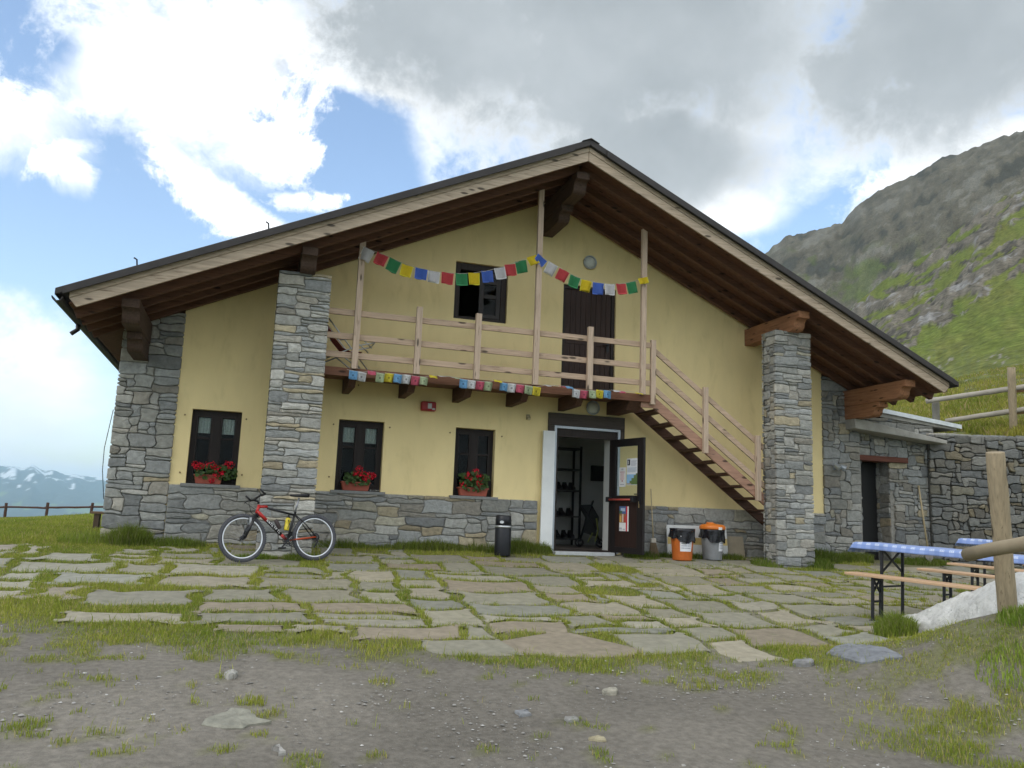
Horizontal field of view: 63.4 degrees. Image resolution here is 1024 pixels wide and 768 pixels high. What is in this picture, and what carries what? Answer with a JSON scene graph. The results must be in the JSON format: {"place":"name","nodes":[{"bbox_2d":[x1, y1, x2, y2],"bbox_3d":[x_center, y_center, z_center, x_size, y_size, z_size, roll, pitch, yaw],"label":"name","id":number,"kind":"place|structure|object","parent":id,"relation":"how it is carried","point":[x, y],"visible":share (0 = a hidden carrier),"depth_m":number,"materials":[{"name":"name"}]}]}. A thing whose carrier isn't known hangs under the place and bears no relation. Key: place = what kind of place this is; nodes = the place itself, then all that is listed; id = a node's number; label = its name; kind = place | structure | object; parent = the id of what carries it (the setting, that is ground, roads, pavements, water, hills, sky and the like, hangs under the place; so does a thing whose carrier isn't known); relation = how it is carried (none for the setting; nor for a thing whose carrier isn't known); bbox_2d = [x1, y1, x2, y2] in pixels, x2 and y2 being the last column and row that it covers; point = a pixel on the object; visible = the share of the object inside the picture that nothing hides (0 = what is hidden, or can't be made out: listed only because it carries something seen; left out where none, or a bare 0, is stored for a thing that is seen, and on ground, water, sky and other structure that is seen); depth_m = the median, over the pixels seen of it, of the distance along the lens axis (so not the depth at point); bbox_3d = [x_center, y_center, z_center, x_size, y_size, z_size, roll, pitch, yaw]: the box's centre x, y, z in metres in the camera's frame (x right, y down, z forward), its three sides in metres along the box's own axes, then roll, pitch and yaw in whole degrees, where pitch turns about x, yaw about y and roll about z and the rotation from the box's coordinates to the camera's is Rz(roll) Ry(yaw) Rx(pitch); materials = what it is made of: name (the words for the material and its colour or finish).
{"place":"outdoors","nodes":[
{"label":"outdoors","id":0,"kind":"place"},
{"bbox_2d":[0,512,104,543],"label":"meadow grass","id":1,"kind":"structure","parent":0,"point":[50,527],"depth_m":16.93,"materials":[{"name":"green plant"}]},
{"bbox_2d":[0,464,107,516],"bbox_3d":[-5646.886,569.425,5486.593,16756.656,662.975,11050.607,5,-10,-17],"label":"distant mountains","id":2,"kind":"structure","parent":0,"point":[31,485],"depth_m":7805.84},
{"bbox_2d":[0,543,994,661],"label":"terrace paving","id":3,"kind":"structure","parent":0,"point":[556,637],"depth_m":9.85,"materials":[{"name":"grey stone"}]},
{"bbox_2d":[217,488,335,562],"bbox_3d":[-3.356,2.057,11.945,1.736,0.992,0.636,7,-19,-35],"label":"mountain bike","id":4,"kind":"object","parent":3,"relation":"on","point":[252,519],"visible":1,"depth_m":11.88,"materials":[{"name":"metal"}]},
{"bbox_2d":[274,519,281,529],"bbox_3d":[-3.378,2.023,11.942,0.062,0.150,0.062,-26,0,-35],"label":"water bottle","id":5,"kind":"object","parent":4,"relation":"attached to","point":[277,523],"visible":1,"depth_m":11.92,"materials":[{"name":"plastic"}]},
{"bbox_2d":[283,515,290,530],"bbox_3d":[-3.259,2.014,12.028,0.090,0.225,0.080,20,-27,-32],"label":"water bottle","id":6,"kind":"object","parent":4,"relation":"in","point":[286,524],"visible":1,"depth_m":12.00,"materials":[{"name":"yellow plastic"}]},
{"bbox_2d":[649,489,658,553],"bbox_3d":[2.666,2.612,15.641,0.202,1.253,0.269,5,-10,-17],"label":"broom","id":7,"kind":"object","parent":3,"relation":"on","point":[653,547],"visible":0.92,"depth_m":15.53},
{"bbox_2d":[668,528,695,560],"bbox_3d":[3.110,2.932,15.152,0.501,0.575,0.496,5,-10,-17],"label":"waste bin","id":8,"kind":"object","parent":3,"relation":"on","point":[683,540],"visible":1,"depth_m":14.97,"materials":[{"name":"orange plastic"}]},
{"bbox_2d":[666,525,727,555],"bbox_3d":[3.554,3.021,15.871,1.301,0.600,0.027,5,-17,-17],"label":"board","id":9,"kind":"object","parent":3,"relation":"on","point":[697,545],"visible":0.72,"depth_m":15.84,"materials":[{"name":"white"}]},
{"bbox_2d":[698,522,725,559],"bbox_3d":[3.759,2.947,15.543,0.501,0.690,0.514,5,-10,-17],"label":"waste bin","id":10,"kind":"object","parent":3,"relation":"on","point":[712,536],"visible":1,"depth_m":15.37,"materials":[{"name":"grey plastic"}]},
{"bbox_2d":[727,536,744,557],"bbox_3d":[4.340,3.189,16.169,0.429,0.420,0.024,5,-22,-17],"label":"board","id":11,"kind":"object","parent":3,"relation":"on","point":[735,545],"visible":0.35,"depth_m":16.18,"materials":[{"name":"brown wood"}]},
{"bbox_2d":[880,551,903,617],"bbox_3d":[5.194,2.348,9.449,0.602,0.862,2.420,9,-9,-37],"label":"table leg","id":12,"kind":"object","parent":3,"relation":"on","point":[883,569],"visible":0.34,"depth_m":10.19,"materials":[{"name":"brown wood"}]},
{"bbox_2d":[848,542,1023,563],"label":"tablecloth","id":13,"kind":"object","parent":12,"relation":"on","point":[899,548],"visible":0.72,"depth_m":9.75,"materials":[{"name":"fabric"}]},
{"bbox_2d":[844,571,981,620],"bbox_3d":[4.803,2.441,8.997,0.283,0.526,2.420,9,-9,-37],"label":"folding bench","id":14,"kind":"object","parent":3,"relation":"on","point":[878,578],"visible":0.75,"depth_m":9.60,"materials":[{"name":"brown wood"}]},
{"bbox_2d":[917,568,994,600],"bbox_3d":[6.175,2.627,10.030,0.283,0.526,2.420,9,-9,-37],"label":"folding bench","id":15,"kind":"object","parent":3,"relation":"on","point":[948,573],"visible":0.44,"depth_m":10.68,"materials":[{"name":"brown wood"}]},
{"bbox_2d":[947,563,1023,590],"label":"folding bench","id":16,"kind":"object","parent":3,"relation":"on","point":[974,567],"visible":0.45,"depth_m":11.79,"materials":[{"name":"brown wood"}]},
{"bbox_2d":[983,561,994,585],"bbox_3d":[7.708,2.719,11.681,0.602,0.862,2.420,9,-9,-37],"label":"folding table","id":17,"kind":"object","parent":3,"relation":"on","point":[984,572],"visible":0.1,"depth_m":12.21,"materials":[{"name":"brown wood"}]},
{"bbox_2d":[955,538,992,546],"bbox_3d":[7.732,2.348,11.730,0.693,0.132,2.539,9,-9,-37],"label":"tablecloth","id":18,"kind":"object","parent":17,"relation":"on","point":[962,542],"visible":0.45,"depth_m":12.39,"materials":[{"name":"fabric"}]},
{"bbox_2d":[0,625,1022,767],"bbox_3d":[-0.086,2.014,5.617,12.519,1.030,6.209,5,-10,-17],"label":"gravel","id":19,"kind":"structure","parent":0,"point":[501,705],"depth_m":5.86,"materials":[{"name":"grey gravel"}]},
{"bbox_2d":[0,537,1023,767],"bbox_3d":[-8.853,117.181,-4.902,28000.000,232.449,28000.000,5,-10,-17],"label":"ground","id":20,"kind":"structure","parent":0,"point":[651,725],"depth_m":5.84,"materials":[{"name":"soil"}]},
{"bbox_2d":[0,502,102,517],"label":"wooden fence","id":21,"kind":"object","parent":20,"relation":"on","point":[47,507],"visible":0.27,"depth_m":41.96,"materials":[{"name":"brown wood"}]},
{"bbox_2d":[91,511,104,527],"bbox_3d":[-8.439,2.948,17.632,0.950,0.440,0.300,5,-10,-17],"label":"garden bench","id":22,"kind":"object","parent":20,"relation":"on","point":[97,519],"visible":0.42,"depth_m":17.42,"materials":[{"name":"wood"}]},
{"bbox_2d":[224,669,237,679],"bbox_3d":[-2.094,2.182,6.158,0.083,0.109,0.127,3,-9,-2],"label":"flat rock","id":23,"kind":"object","parent":20,"relation":"on","point":[231,674],"visible":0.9,"depth_m":6.12,"materials":[{"name":"grey stone"}]},
{"bbox_2d":[201,708,271,729],"bbox_3d":[-1.712,2.131,5.194,0.369,0.108,0.378,-1,-10,19],"label":"flat rock","id":24,"kind":"object","parent":20,"relation":"on","point":[236,718],"visible":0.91,"depth_m":5.16,"materials":[{"name":"grey stone"}]},
{"bbox_2d":[272,744,285,755],"bbox_3d":[-1.331,2.114,4.721,0.051,0.100,0.119,9,-11,-36],"label":"flat rock","id":25,"kind":"object","parent":20,"relation":"on","point":[279,749],"visible":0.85,"depth_m":4.71,"materials":[{"name":"grey stone"}]},
{"bbox_2d":[494,515,511,555],"bbox_3d":[-0.155,2.595,14.198,0.300,0.680,0.300,5,-10,-17],"label":"litter bin","id":26,"kind":"object","parent":20,"relation":"on","point":[502,544],"visible":0.94,"depth_m":14.09,"materials":[{"name":"metal"}]},
{"bbox_2d":[51,138,958,567],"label":"mountain house","id":27,"kind":"structure","parent":20,"relation":"on","point":[753,376],"depth_m":14.99,"materials":[{"name":"paint"}]},
{"bbox_2d":[180,409,241,488],"bbox_3d":[-4.923,1.072,13.692,0.920,1.275,0.300,5,-10,-17],"label":"window","id":28,"kind":"structure","parent":27,"relation":"in","point":[215,435],"depth_m":13.78,"materials":[{"name":"brown wood"}]},
{"bbox_2d":[192,461,237,484],"bbox_3d":[-4.866,1.439,13.544,0.725,0.395,0.311,5,-10,-17],"label":"flower box","id":29,"kind":"object","parent":27,"relation":"on","point":[201,476],"visible":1,"depth_m":13.50,"materials":[{"name":"ceramic"}]},
{"bbox_2d":[325,318,374,369],"bbox_3d":[-2.814,-0.722,13.933,0.972,1.021,0.464,5,-10,-17],"label":"deck chair","id":30,"kind":"object","parent":27,"relation":"on","point":[336,343],"visible":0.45,"depth_m":13.83,"materials":[{"name":"wood"}]},
{"bbox_2d":[330,420,384,494],"bbox_3d":[-2.654,1.273,14.400,0.930,1.275,0.300,5,-10,-17],"label":"window","id":31,"kind":"structure","parent":27,"relation":"in","point":[359,444],"depth_m":14.50,"materials":[{"name":"brown wood"}]},
{"bbox_2d":[340,466,376,490],"bbox_3d":[-2.631,1.620,14.247,0.598,0.431,0.298,5,-10,-17],"label":"flower box","id":32,"kind":"object","parent":27,"relation":"on","point":[353,482],"visible":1,"depth_m":14.21,"materials":[{"name":"ceramic"}]},
{"bbox_2d":[420,401,435,411],"bbox_3d":[-1.493,0.399,14.784,0.270,0.170,0.123,5,-10,-17],"label":"alarm box","id":33,"kind":"object","parent":27,"relation":"attached to","point":[428,406],"visible":1,"depth_m":14.73,"materials":[{"name":"red plastic"}]},
{"bbox_2d":[360,246,539,285],"bbox_3d":[-1.024,-2.055,14.141,3.160,0.767,0.128,5,-10,-17],"label":"prayer flag string","id":34,"kind":"object","parent":27,"relation":"hanging from","point":[393,265],"visible":1,"depth_m":14.09,"materials":[{"name":"multicoloured fabric"}]},
{"bbox_2d":[457,468,489,496],"bbox_3d":[-0.683,1.758,14.864,0.562,0.501,0.312,5,-10,-17],"label":"flower box","id":35,"kind":"object","parent":27,"relation":"on","point":[476,481],"visible":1,"depth_m":14.83,"materials":[{"name":"ceramic"}]},
{"bbox_2d":[449,428,497,499],"bbox_3d":[-0.694,1.447,15.011,0.890,1.275,0.300,5,-10,-17],"label":"window","id":36,"kind":"structure","parent":27,"relation":"in","point":[473,447],"depth_m":15.12,"materials":[{"name":"brown wood"}]},
{"bbox_2d":[453,262,506,323],"bbox_3d":[-0.606,-1.695,15.570,1.020,1.090,0.100,5,-10,-17],"label":"window","id":37,"kind":"structure","parent":27,"relation":"in","point":[492,295],"depth_m":15.58,"materials":[{"name":"brown wood"}]},
{"bbox_2d":[347,369,642,398],"bbox_3d":[-0.141,0.034,14.067,5.268,0.241,0.222,5,-10,-17],"label":"prayer flag string","id":38,"kind":"object","parent":27,"relation":"hanging from","point":[405,378],"visible":1,"depth_m":13.99,"materials":[{"name":"multicoloured fabric"}]},
{"bbox_2d":[556,447,582,544],"bbox_3d":[0.926,2.430,18.163,1.090,2.150,0.470,5,-10,-17],"label":"shelf rack","id":39,"kind":"object","parent":27,"relation":"on","point":[573,469],"visible":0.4,"depth_m":18.18,"materials":[{"name":"metal"}]},
{"bbox_2d":[557,482,562,489],"bbox_3d":[1.034,2.234,18.195,0.104,0.175,0.290,5,-10,-17],"label":"shoe","id":40,"kind":"object","parent":39,"relation":"on","point":[559,486],"visible":0.76,"depth_m":18.13,"materials":[{"name":"rubber"}]},
{"bbox_2d":[558,508,564,515],"bbox_3d":[1.089,2.793,18.130,0.104,0.175,0.290,5,-10,-17],"label":"shoe","id":41,"kind":"object","parent":39,"relation":"on","point":[561,512],"visible":0.89,"depth_m":18.08,"materials":[{"name":"rubber"}]},
{"bbox_2d":[560,530,567,537],"bbox_3d":[1.147,3.274,18.078,0.104,0.175,0.290,5,-10,-17],"label":"shoe","id":42,"kind":"object","parent":39,"relation":"on","point":[563,534],"visible":0.93,"depth_m":18.06,"materials":[{"name":"rubber"}]},
{"bbox_2d":[562,482,568,489],"bbox_3d":[1.176,2.247,18.240,0.104,0.175,0.290,5,-10,-17],"label":"shoe","id":43,"kind":"object","parent":39,"relation":"on","point":[565,486],"visible":0.88,"depth_m":18.20,"materials":[{"name":"leather"}]},
{"bbox_2d":[565,508,572,515],"bbox_3d":[1.260,2.809,18.183,0.104,0.175,0.290,5,-10,-17],"label":"shoe","id":44,"kind":"object","parent":39,"relation":"on","point":[568,512],"visible":0.97,"depth_m":18.16,"materials":[{"name":"rubber"}]},
{"bbox_2d":[567,530,574,538],"bbox_3d":[1.289,3.286,18.122,0.104,0.175,0.290,5,-10,-17],"label":"shoe","id":45,"kind":"object","parent":39,"relation":"on","point":[570,534],"visible":0.92,"depth_m":18.10,"materials":[{"name":"rubber"}]},
{"bbox_2d":[568,482,574,489],"bbox_3d":[1.319,2.260,18.284,0.104,0.175,0.290,5,-10,-17],"label":"shoe","id":46,"kind":"object","parent":39,"relation":"on","point":[571,486],"visible":0.88,"depth_m":18.26,"materials":[{"name":"leather"}]},
{"bbox_2d":[561,284,614,390],"bbox_3d":[1.467,-0.816,16.071,1.110,2.170,0.141,5,-10,-17],"label":"door","id":47,"kind":"structure","parent":27,"relation":"in","point":[582,310],"depth_m":16.10,"materials":[{"name":"brown wood"}]},
{"bbox_2d":[574,500,601,547],"bbox_3d":[1.634,2.929,17.352,0.618,0.969,0.389,2,-9,2],"label":"folded stroller","id":48,"kind":"object","parent":27,"relation":"on","point":[590,526],"visible":0.88,"depth_m":17.21,"materials":[{"name":"fabric"}]},
{"bbox_2d":[583,255,596,268],"bbox_3d":[1.530,-2.379,16.195,0.275,0.276,0.095,5,-10,-17],"label":"wall lamp","id":49,"kind":"object","parent":27,"relation":"attached to","point":[589,261],"visible":1,"depth_m":16.16,"materials":[{"name":"glass"}]},
{"bbox_2d":[535,254,648,295],"bbox_3d":[1.444,-1.922,14.931,2.250,0.608,0.099,5,-10,-17],"label":"prayer flag string","id":50,"kind":"object","parent":27,"relation":"attached to","point":[562,275],"visible":1,"depth_m":14.88,"materials":[{"name":"multicoloured fabric"}]},
{"bbox_2d":[586,401,599,414],"bbox_3d":[1.546,0.453,15.779,0.275,0.276,0.095,5,-10,-17],"label":"wall lamp","id":51,"kind":"object","parent":27,"relation":"attached to","point":[592,407],"visible":1,"depth_m":15.75,"materials":[{"name":"glass"}]},
{"bbox_2d":[590,465,603,480],"bbox_3d":[2.036,2.065,19.091,0.450,0.350,0.105,5,-10,-17],"label":"notice board","id":52,"kind":"object","parent":27,"relation":"attached to","point":[597,473],"visible":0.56,"depth_m":19.02,"materials":[{"name":"black"}]},
{"bbox_2d":[606,437,645,554],"bbox_3d":[2.079,2.052,15.257,0.155,2.100,0.940,8,-11,-32],"label":"door leaf","id":53,"kind":"structure","parent":27,"relation":"in","point":[628,456],"depth_m":15.24,"materials":[{"name":"brown wood"}]},
{"bbox_2d":[833,463,846,471],"bbox_3d":[6.799,1.734,17.173,0.285,0.171,0.254,5,-10,-17],"label":"wall spotlight","id":54,"kind":"object","parent":27,"relation":"attached to","point":[836,466],"depth_m":17.10,"materials":[{"name":"metal"}]},
{"bbox_2d":[515,709,530,717],"bbox_3d":[0.081,2.290,5.699,0.115,0.082,0.136,5,-10,-17],"label":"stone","id":55,"kind":"object","parent":20,"relation":"on","point":[523,713],"visible":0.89,"depth_m":5.67,"materials":[{"name":"grey stone"}]},
{"bbox_2d":[56,519,1023,691],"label":"tall grass","id":56,"kind":"structure","parent":20,"relation":"on","point":[895,625],"depth_m":12.73,"materials":[{"name":"green plant"}]},
{"bbox_2d":[564,716,578,723],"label":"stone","id":57,"kind":"object","parent":20,"relation":"on","point":[567,719],"visible":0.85,"depth_m":5.59,"materials":[{"name":"grey stone"}]},
{"bbox_2d":[588,735,605,741],"bbox_3d":[0.542,2.283,5.259,0.114,0.094,0.054,0,-9,11],"label":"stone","id":58,"kind":"object","parent":20,"relation":"on","point":[599,738],"visible":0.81,"depth_m":5.25,"materials":[{"name":"beige stone"}]},
{"bbox_2d":[602,687,617,695],"bbox_3d":[0.752,2.387,6.378,0.184,0.093,0.097,8,-11,-30],"label":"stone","id":59,"kind":"object","parent":20,"relation":"on","point":[611,691],"visible":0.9,"depth_m":6.34,"materials":[{"name":"grey stone"}]},
{"bbox_2d":[792,658,813,666],"bbox_3d":[2.661,2.562,7.573,0.196,0.107,0.112,2,-9,3],"label":"stone","id":60,"kind":"object","parent":20,"relation":"on","point":[808,662],"visible":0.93,"depth_m":7.54,"materials":[{"name":"grey stone"}]},
{"bbox_2d":[826,643,902,663],"bbox_3d":[3.222,2.534,7.776,0.473,0.190,1.215,2,-9,4],"label":"flat rock","id":61,"kind":"object","parent":20,"relation":"on","point":[850,654],"visible":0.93,"depth_m":7.53,"materials":[{"name":"grey stone"}]},
{"bbox_2d":[844,409,961,560],"bbox_3d":[8.054,2.489,19.192,3.170,3.600,3.590,5,-10,-17],"label":"stone annex","id":62,"kind":"object","parent":20,"relation":"on","point":[893,471],"visible":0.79,"depth_m":17.94,"materials":[{"name":"stone"},{"name":"concrete"},{"name":"pale metal"}]},
{"bbox_2d":[861,462,878,559],"bbox_3d":[7.646,2.801,18.017,0.750,2.180,0.065,5,-10,-17],"label":"door","id":63,"kind":"structure","parent":62,"relation":"in","point":[868,470],"depth_m":18.07,"materials":[{"name":"black wood"}]},
{"bbox_2d":[917,485,932,562],"bbox_3d":[8.691,2.955,17.454,0.250,1.640,0.054,5,-18,-17],"label":"shovel","id":64,"kind":"object","parent":20,"relation":"on","point":[927,557],"visible":0.56,"depth_m":17.43,"materials":[{"name":"brown wood"}]},
{"bbox_2d":[902,572,1023,632],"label":"boulder","id":65,"kind":"object","parent":20,"relation":"on","point":[978,602],"visible":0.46,"depth_m":8.53,"materials":[{"name":"grey stone"}]},
{"bbox_2d":[926,433,1023,567],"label":"retaining wall","id":66,"kind":"structure","parent":20,"relation":"on","point":[958,500],"depth_m":18.01,"materials":[{"name":"grey stone"}]},
{"bbox_2d":[961,451,1023,611],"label":"wooden fence","id":67,"kind":"object","parent":20,"relation":"on","point":[1002,547],"visible":0.79,"depth_m":7.52,"materials":[{"name":"brown wood"}]},
{"bbox_2d":[0,531,1023,767],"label":"terrace grass","id":68,"kind":"structure","parent":0,"point":[6,605],"depth_m":8.07,"materials":[{"name":"green plant"}]},
{"bbox_2d":[0,0,1023,476],"label":"sky","id":69,"kind":"structure","parent":0,"point":[144,130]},
{"bbox_2d":[765,131,1023,435],"bbox_3d":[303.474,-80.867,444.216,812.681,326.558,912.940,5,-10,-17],"label":"hillside","id":70,"kind":"structure","parent":0,"point":[927,263],"depth_m":220.65,"materials":[{"name":"green plant"}]},
{"bbox_2d":[884,362,1023,436],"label":"slope grass","id":71,"kind":"structure","parent":70,"relation":"on","point":[918,406],"depth_m":26.34,"materials":[{"name":"green plant"}]},
{"bbox_2d":[925,367,1023,432],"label":"wooden fence","id":72,"kind":"object","parent":70,"relation":"on","point":[1012,389],"visible":0.73,"depth_m":19.37,"materials":[{"name":"brown wood"}]}
]}

